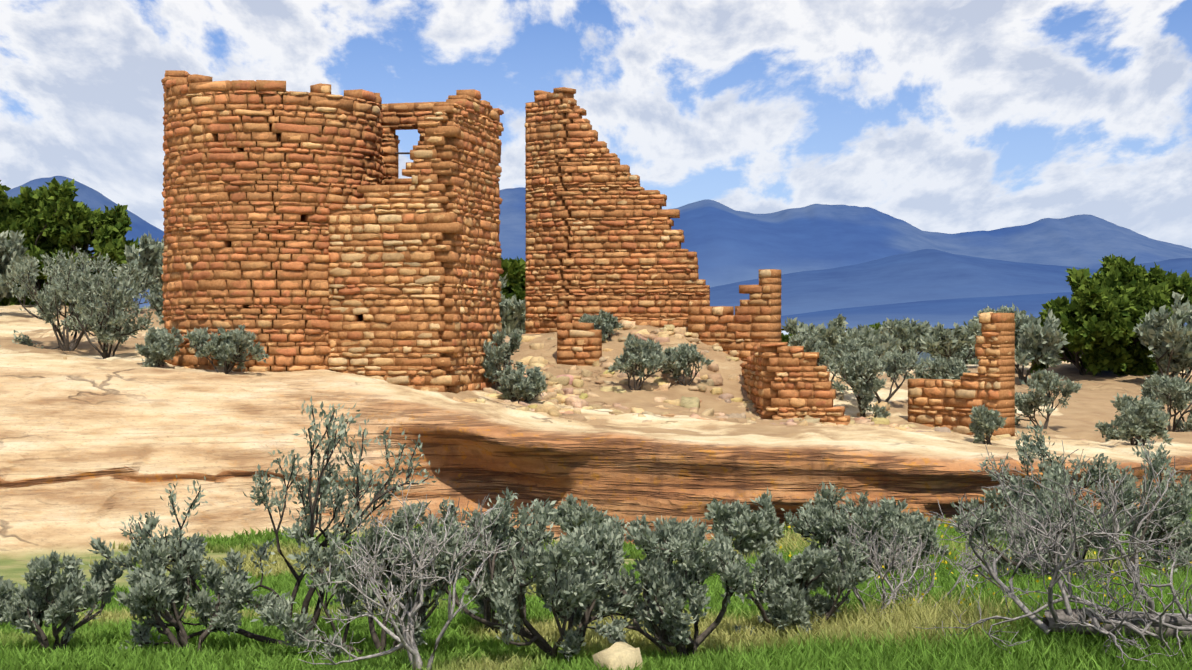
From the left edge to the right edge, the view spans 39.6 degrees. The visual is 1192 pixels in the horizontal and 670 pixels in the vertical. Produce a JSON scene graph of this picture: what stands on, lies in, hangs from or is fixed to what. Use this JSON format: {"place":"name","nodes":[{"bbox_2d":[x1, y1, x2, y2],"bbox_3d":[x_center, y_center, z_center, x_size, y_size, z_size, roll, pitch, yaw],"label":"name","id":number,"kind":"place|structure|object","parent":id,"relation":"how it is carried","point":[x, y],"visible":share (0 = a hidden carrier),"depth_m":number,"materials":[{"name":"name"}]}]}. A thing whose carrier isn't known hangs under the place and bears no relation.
{"place":"outdoors","nodes":[
{"label":"outdoors","id":0,"kind":"place"},
{"bbox_2d":[4,176,163,307],"bbox_3d":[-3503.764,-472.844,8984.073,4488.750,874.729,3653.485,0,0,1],"label":"mountain peak","id":1,"kind":"structure","parent":0,"point":[91,198],"depth_m":9402.07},
{"bbox_2d":[0,305,1191,667],"bbox_3d":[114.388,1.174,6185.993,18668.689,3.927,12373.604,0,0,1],"label":"rock ledge","id":2,"kind":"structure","parent":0,"point":[94,443],"depth_m":24.93,"materials":[{"name":"beige stone"}]},
{"bbox_2d":[0,283,14,301],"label":"sagebrush","id":3,"kind":"object","parent":2,"relation":"on","point":[8,294],"visible":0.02,"depth_m":44.33,"materials":[{"name":"green plant"}]},
{"bbox_2d":[0,576,17,625],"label":"sagebrush","id":4,"kind":"object","parent":2,"relation":"on","point":[6,591],"visible":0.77,"depth_m":12.44,"materials":[{"name":"green plant"}]},
{"bbox_2d":[0,287,35,305],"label":"juniper","id":5,"kind":"object","parent":2,"relation":"on","point":[5,301],"depth_m":48.81,"materials":[{"name":"green plant"}]},
{"bbox_2d":[0,229,38,297],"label":"sagebrush","id":6,"kind":"object","parent":2,"relation":"on","point":[12,250],"visible":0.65,"depth_m":37.82,"materials":[{"name":"green plant"}]},
{"bbox_2d":[3,549,123,651],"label":"sagebrush","id":7,"kind":"object","parent":2,"relation":"on","point":[49,594],"visible":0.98,"depth_m":10.66,"materials":[{"name":"green plant"}]},
{"bbox_2d":[0,177,139,305],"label":"juniper","id":8,"kind":"object","parent":2,"relation":"on","point":[53,218],"visible":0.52,"depth_m":42.65,"materials":[{"name":"green plant"}]},
{"bbox_2d":[1,246,154,350],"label":"sagebrush","id":9,"kind":"object","parent":2,"relation":"on","point":[25,276],"visible":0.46,"depth_m":32.83,"materials":[{"name":"green plant"}]},
{"bbox_2d":[43,251,157,358],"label":"sagebrush","id":10,"kind":"object","parent":2,"relation":"on","point":[110,331],"visible":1,"depth_m":31.21,"materials":[{"name":"green plant"}]},
{"bbox_2d":[113,233,164,295],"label":"sagebrush","id":11,"kind":"object","parent":2,"relation":"on","point":[150,251],"visible":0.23,"depth_m":39.83,"materials":[{"name":"green plant"}]},
{"bbox_2d":[143,298,156,308],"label":"sagebrush","id":12,"kind":"object","parent":2,"relation":"on","point":[145,307],"depth_m":57.97,"materials":[{"name":"green plant"}]},
{"bbox_2d":[146,265,161,291],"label":"sagebrush","id":13,"kind":"object","parent":2,"relation":"on","point":[156,267],"depth_m":43.63,"materials":[{"name":"green plant"}]},
{"bbox_2d":[145,283,164,325],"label":"sagebrush","id":14,"kind":"object","parent":2,"relation":"on","point":[158,306],"visible":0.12,"depth_m":33.16,"materials":[{"name":"green plant"}]},
{"bbox_2d":[135,325,184,366],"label":"sagebrush","id":15,"kind":"object","parent":2,"relation":"on","point":[158,348],"visible":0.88,"depth_m":28.85,"materials":[{"name":"green plant"}]},
{"bbox_2d":[87,510,277,651],"bbox_3d":[-2.727,1.669,10.938,1.042,1.012,0.937,0,0,-34],"label":"sagebrush","id":16,"kind":"object","parent":2,"relation":"on","point":[151,590],"visible":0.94,"depth_m":10.83,"materials":[{"name":"green plant"}]},
{"bbox_2d":[183,324,269,373],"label":"sagebrush","id":17,"kind":"object","parent":2,"relation":"on","point":[224,348],"visible":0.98,"depth_m":28.45,"materials":[{"name":"green plant"}]},
{"bbox_2d":[161,70,384,371],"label":"round tower","id":18,"kind":"structure","parent":2,"relation":"on","point":[260,177],"depth_m":29.14,"materials":[{"name":"stone"}]},
{"bbox_2d":[118,395,439,653],"bbox_3d":[-2.110,1.399,11.164,2.213,2.002,1.173,0,0,-23],"label":"shrub","id":19,"kind":"object","parent":2,"relation":"on","point":[322,489],"visible":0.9,"depth_m":11.13,"materials":[{"name":"green plant"}]},
{"bbox_2d":[250,497,482,661],"bbox_3d":[-1.440,1.640,10.707,1.383,1.182,1.084,0,0,6],"label":"sagebrush","id":20,"kind":"object","parent":2,"relation":"on","point":[277,615],"visible":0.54,"depth_m":10.61,"materials":[{"name":"green plant"}]},
{"bbox_2d":[294,479,518,669],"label":"dead bush","id":21,"kind":"object","parent":2,"relation":"on","point":[406,640],"visible":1,"depth_m":9.94,"materials":[{"name":"grey wood"}]},
{"bbox_2d":[328,89,503,393],"bbox_3d":[-3.493,-1.477,30.739,2.927,6.042,3.349,0,0,12],"label":"tower annex","id":22,"kind":"object","parent":2,"relation":"on","point":[415,269],"visible":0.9,"depth_m":29.22,"materials":[{"name":"stone"}]},
{"bbox_2d":[395,152,409,153],"bbox_3d":[-3.656,-3.536,32.209,0.770,0.042,0.043,2,0,13],"label":"window lintel","id":23,"kind":"structure","parent":22,"relation":"on","point":[402,152],"depth_m":32.22,"materials":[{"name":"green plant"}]},
{"bbox_2d":[438,497,550,633],"bbox_3d":[-0.818,1.755,12.247,1.004,1.073,1.044,0,0,-37],"label":"sagebrush","id":24,"kind":"object","parent":2,"relation":"on","point":[482,598],"visible":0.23,"depth_m":12.13,"materials":[{"name":"green plant"}]},
{"bbox_2d":[499,274,507,306],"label":"sagebrush","id":25,"kind":"object","parent":2,"relation":"on","point":[502,297],"visible":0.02,"depth_m":41.45,"materials":[{"name":"green plant"}]},
{"bbox_2d":[481,328,526,388],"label":"sagebrush","id":26,"kind":"object","parent":2,"relation":"on","point":[500,355],"visible":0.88,"depth_m":30.99,"materials":[{"name":"green plant"}]},
{"bbox_2d":[499,256,525,301],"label":"juniper","id":27,"kind":"object","parent":2,"relation":"on","point":[514,270],"visible":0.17,"depth_m":51.06,"materials":[{"name":"green plant"}]},
{"bbox_2d":[499,295,525,334],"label":"sagebrush","id":28,"kind":"object","parent":2,"relation":"on","point":[512,314],"visible":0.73,"depth_m":42.07,"materials":[{"name":"green plant"}]},
{"bbox_2d":[389,488,645,660],"bbox_3d":[-0.483,1.589,10.784,1.531,1.218,1.125,0,0,26],"label":"sagebrush","id":29,"kind":"object","parent":2,"relation":"on","point":[570,592],"visible":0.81,"depth_m":10.56,"materials":[{"name":"green plant"}]},
{"bbox_2d":[496,366,547,403],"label":"sagebrush","id":30,"kind":"object","parent":2,"relation":"on","point":[531,386],"visible":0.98,"depth_m":29.66,"materials":[{"name":"green plant"}]},
{"bbox_2d":[63,319,1085,442],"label":"rubble stones","id":31,"kind":"object","parent":2,"relation":"on","point":[557,394],"visible":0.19,"depth_m":31.20,"materials":[{"name":"stone"}]},
{"bbox_2d":[557,314,601,365],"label":"stub wall","id":32,"kind":"structure","parent":2,"relation":"on","point":[579,344],"depth_m":33.01,"materials":[{"name":"stone"}]},
{"bbox_2d":[551,494,613,534],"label":"sagebrush","id":33,"kind":"object","parent":2,"relation":"on","point":[570,514],"visible":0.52,"depth_m":21.17,"materials":[{"name":"green plant"}]},
{"bbox_2d":[0,507,1191,669],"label":"grass","id":34,"kind":"structure","parent":2,"relation":"on","point":[850,636],"depth_m":11.15,"materials":[{"name":"green plant"}]},
{"bbox_2d":[579,309,622,341],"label":"sagebrush","id":35,"kind":"object","parent":2,"relation":"on","point":[605,322],"visible":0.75,"depth_m":34.33,"materials":[{"name":"green plant"}]},
{"bbox_2d":[524,87,709,333],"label":"ruined wall","id":36,"kind":"structure","parent":2,"relation":"on","point":[600,234],"depth_m":35.55,"materials":[{"name":"stone"}]},
{"bbox_2d":[592,641,642,669],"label":"boulder","id":37,"kind":"object","parent":2,"relation":"on","point":[616,655],"visible":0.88,"depth_m":10.08,"materials":[{"name":"stone"}]},
{"bbox_2d":[608,333,678,389],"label":"sagebrush","id":38,"kind":"object","parent":2,"relation":"on","point":[641,354],"visible":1,"depth_m":31.33,"materials":[{"name":"green plant"}]},
{"bbox_2d":[559,514,747,656],"bbox_3d":[0.287,1.703,11.057,1.245,1.052,1.610,0,0,-30],"label":"sagebrush","id":39,"kind":"object","parent":2,"relation":"on","point":[670,589],"visible":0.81,"depth_m":10.67,"materials":[{"name":"green plant"}]},
{"bbox_2d":[651,341,713,385],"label":"sagebrush","id":40,"kind":"object","parent":2,"relation":"on","point":[685,354],"visible":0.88,"depth_m":31.98,"materials":[{"name":"green plant"}]},
{"bbox_2d":[688,269,780,362],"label":"ruined wall","id":41,"kind":"structure","parent":2,"relation":"on","point":[748,326],"depth_m":33.98,"materials":[{"name":"stone"}]},
{"bbox_2d":[701,487,786,558],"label":"sagebrush","id":42,"kind":"object","parent":2,"relation":"on","point":[754,530],"visible":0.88,"depth_m":19.51,"materials":[{"name":"green plant"}]},
{"bbox_2d":[781,331,795,342],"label":"juniper","id":43,"kind":"object","parent":2,"relation":"on","point":[785,338],"visible":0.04,"depth_m":104.25,"materials":[{"name":"green plant"}]},
{"bbox_2d":[740,342,849,425],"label":"corner wall","id":44,"kind":"structure","parent":2,"relation":"on","point":[782,380],"depth_m":29.57,"materials":[{"name":"stone"}]},
{"bbox_2d":[719,534,874,634],"bbox_3d":[1.500,1.887,11.979,1.074,0.863,1.117,0,0,21],"label":"sagebrush","id":45,"kind":"object","parent":2,"relation":"on","point":[784,587],"visible":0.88,"depth_m":11.85,"materials":[{"name":"green plant"}]},
{"bbox_2d":[782,313,855,364],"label":"sagebrush","id":46,"kind":"object","parent":2,"relation":"on","point":[831,333],"visible":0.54,"depth_m":46.69,"materials":[{"name":"green plant"}]},
{"bbox_2d":[789,326,856,380],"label":"sagebrush","id":47,"kind":"object","parent":2,"relation":"on","point":[814,344],"visible":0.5,"depth_m":32.95,"materials":[{"name":"green plant"}]},
{"bbox_2d":[780,482,930,583],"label":"sagebrush","id":48,"kind":"object","parent":2,"relation":"on","point":[820,520],"visible":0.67,"depth_m":14.67,"materials":[{"name":"green plant"}]},
{"bbox_2d":[824,350,890,418],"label":"sagebrush","id":49,"kind":"object","parent":2,"relation":"on","point":[865,368],"visible":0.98,"depth_m":31.11,"materials":[{"name":"green plant"}]},
{"bbox_2d":[835,324,900,359],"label":"sagebrush","id":50,"kind":"object","parent":2,"relation":"on","point":[869,337],"visible":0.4,"depth_m":41.39,"materials":[{"name":"green plant"}]},
{"bbox_2d":[829,336,924,403],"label":"sagebrush","id":51,"kind":"object","parent":2,"relation":"on","point":[898,363],"visible":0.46,"depth_m":32.62,"materials":[{"name":"green plant"}]},
{"bbox_2d":[869,319,893,329],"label":"juniper","id":52,"kind":"object","parent":2,"relation":"on","point":[877,325],"visible":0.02,"depth_m":83.68,"materials":[{"name":"green plant"}]},
{"bbox_2d":[849,496,919,536],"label":"sagebrush","id":53,"kind":"object","parent":2,"relation":"on","point":[902,505],"visible":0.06,"depth_m":20.53,"materials":[{"name":"green plant"}]},
{"bbox_2d":[860,508,949,573],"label":"sagebrush","id":54,"kind":"object","parent":2,"relation":"on","point":[917,523],"visible":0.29,"depth_m":14.94,"materials":[{"name":"green plant"}]},
{"bbox_2d":[822,498,993,617],"bbox_3d":[2.308,1.755,12.347,1.397,1.120,1.024,0,0,-31],"label":"dead bush","id":55,"kind":"object","parent":2,"relation":"on","point":[896,590],"visible":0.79,"depth_m":12.35,"materials":[{"name":"grey plant"}]},
{"bbox_2d":[878,316,937,368],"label":"sagebrush","id":56,"kind":"object","parent":2,"relation":"on","point":[906,332],"visible":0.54,"depth_m":51.03,"materials":[{"name":"green plant"}]},
{"bbox_2d":[902,356,970,381],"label":"sagebrush","id":57,"kind":"object","parent":2,"relation":"on","point":[954,367],"visible":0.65,"depth_m":32.89,"materials":[{"name":"green plant"}]},
{"bbox_2d":[917,320,978,364],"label":"sagebrush","id":58,"kind":"object","parent":2,"relation":"on","point":[947,343],"visible":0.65,"depth_m":49.21,"materials":[{"name":"green plant"}]},
{"bbox_2d":[930,346,978,364],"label":"sagebrush","id":59,"kind":"object","parent":2,"relation":"on","point":[963,353],"visible":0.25,"depth_m":71.36,"materials":[{"name":"green plant"}]},
{"bbox_2d":[908,312,1014,435],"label":"ruined stone wall","id":60,"kind":"structure","parent":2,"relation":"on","point":[1005,402],"depth_m":29.81,"materials":[{"name":"brown stone"}]},
{"bbox_2d":[780,515,1190,623],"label":"weed flowers","id":61,"kind":"object","parent":2,"relation":"on","point":[922,594],"visible":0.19,"depth_m":12.91,"materials":[{"name":"plant"}]},
{"bbox_2d":[969,404,1006,444],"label":"sagebrush","id":62,"kind":"object","parent":2,"relation":"on","point":[985,420],"visible":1,"depth_m":27.18,"materials":[{"name":"green plant"}]},
{"bbox_2d":[968,303,1026,353],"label":"sagebrush","id":63,"kind":"object","parent":2,"relation":"on","point":[976,329],"visible":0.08,"depth_m":42.91,"materials":[{"name":"green plant"}]},
{"bbox_2d":[925,493,1098,634],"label":"dead juniper branches","id":64,"kind":"object","parent":2,"relation":"on","point":[1034,619],"visible":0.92,"depth_m":10.74,"materials":[{"name":"grey wood"}]},
{"bbox_2d":[978,307,1068,385],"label":"sagebrush","id":65,"kind":"object","parent":2,"relation":"on","point":[1034,340],"visible":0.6,"depth_m":38.12,"materials":[{"name":"green plant"}]},
{"bbox_2d":[960,475,1097,551],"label":"sagebrush","id":66,"kind":"object","parent":2,"relation":"on","point":[994,498],"visible":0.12,"depth_m":17.84,"materials":[{"name":"green plant"}]},
{"bbox_2d":[1015,369,1081,428],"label":"sagebrush","id":67,"kind":"object","parent":2,"relation":"on","point":[1025,403],"visible":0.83,"depth_m":31.48,"materials":[{"name":"green plant"}]},
{"bbox_2d":[916,443,1182,653],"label":"dead juniper branches","id":68,"kind":"object","parent":2,"relation":"on","point":[1136,528],"visible":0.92,"depth_m":10.53,"materials":[{"name":"grey wood"}]},
{"bbox_2d":[950,421,1191,590],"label":"sagebrush","id":69,"kind":"object","parent":2,"relation":"on","point":[1052,469],"visible":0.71,"depth_m":13.54,"materials":[{"name":"green plant"}]},
{"bbox_2d":[1015,267,1173,376],"bbox_3d":[11.769,-0.115,39.934,2.914,3.062,3.739,0,0,-33],"label":"juniper","id":70,"kind":"object","parent":2,"relation":"on","point":[1099,315],"visible":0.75,"depth_m":39.05,"materials":[{"name":"green plant"}]},
{"bbox_2d":[1042,609,1191,646],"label":"fallen branch","id":71,"kind":"object","parent":2,"relation":"on","point":[1063,616],"visible":0.35,"depth_m":10.51,"materials":[{"name":"grey wood"}]},
{"bbox_2d":[978,441,1191,634],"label":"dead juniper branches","id":72,"kind":"object","parent":71,"relation":"on","point":[1056,577],"visible":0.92,"depth_m":10.18,"materials":[{"name":"grey wood"}]},
{"bbox_2d":[1056,576,1185,666],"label":"dead juniper branches","id":73,"kind":"object","parent":2,"relation":"on","point":[1096,619],"visible":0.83,"depth_m":10.13,"materials":[{"name":"grey wood"}]},
{"bbox_2d":[1060,254,1191,375],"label":"juniper","id":74,"kind":"object","parent":2,"relation":"on","point":[1170,282],"visible":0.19,"depth_m":40.10,"materials":[{"name":"green plant"}]},
{"bbox_2d":[1094,393,1169,441],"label":"sagebrush","id":75,"kind":"object","parent":2,"relation":"on","point":[1107,430],"visible":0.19,"depth_m":30.05,"materials":[{"name":"green plant"}]},
{"bbox_2d":[1075,561,1191,647],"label":"dead juniper branches","id":76,"kind":"object","parent":2,"relation":"on","point":[1156,636],"visible":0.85,"depth_m":10.19,"materials":[{"name":"grey wood"}]},
{"bbox_2d":[1088,538,1191,668],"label":"dead juniper branches","id":77,"kind":"object","parent":2,"relation":"on","point":[1186,618],"visible":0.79,"depth_m":10.32,"materials":[{"name":"grey wood"}]},
{"bbox_2d":[1110,393,1172,445],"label":"sagebrush","id":78,"kind":"object","parent":2,"relation":"on","point":[1143,419],"visible":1,"depth_m":27.89,"materials":[{"name":"green plant"}]},
{"bbox_2d":[1121,466,1191,577],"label":"sagebrush","id":79,"kind":"object","parent":2,"relation":"on","point":[1184,502],"visible":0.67,"depth_m":14.52,"materials":[{"name":"green plant"}]},
{"bbox_2d":[1126,507,1191,571],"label":"sagebrush","id":80,"kind":"object","parent":2,"relation":"on","point":[1183,526],"visible":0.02,"depth_m":16.89,"materials":[{"name":"green plant"}]},
{"bbox_2d":[1133,291,1191,381],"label":"sagebrush","id":81,"kind":"object","parent":2,"relation":"on","point":[1161,334],"visible":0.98,"depth_m":37.58,"materials":[{"name":"green plant"}]},
{"bbox_2d":[1140,371,1191,431],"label":"sagebrush","id":82,"kind":"object","parent":2,"relation":"on","point":[1155,389],"visible":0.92,"depth_m":31.83,"materials":[{"name":"green plant"}]},
{"bbox_2d":[1158,338,1191,382],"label":"sagebrush","id":83,"kind":"object","parent":2,"relation":"on","point":[1182,360],"visible":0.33,"depth_m":37.78,"materials":[{"name":"green plant"}]},
{"bbox_2d":[0,0,1191,334],"label":"sky","id":84,"kind":"structure","parent":0,"point":[941,116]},
{"bbox_2d":[499,187,1191,286],"bbox_3d":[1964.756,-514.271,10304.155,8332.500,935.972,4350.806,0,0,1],"label":"mountain range","id":85,"kind":"structure","parent":0,"point":[728,245],"depth_m":10114.52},
{"bbox_2d":[710,249,1191,315],"bbox_3d":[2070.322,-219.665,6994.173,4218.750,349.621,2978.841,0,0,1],"label":"mountain foothills","id":86,"kind":"structure","parent":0,"point":[924,275],"depth_m":6651.14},
{"bbox_2d":[781,292,1186,330],"bbox_3d":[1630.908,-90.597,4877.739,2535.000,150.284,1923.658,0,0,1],"label":"mountain","id":87,"kind":"structure","parent":0,"point":[948,313],"depth_m":4736.98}
]}

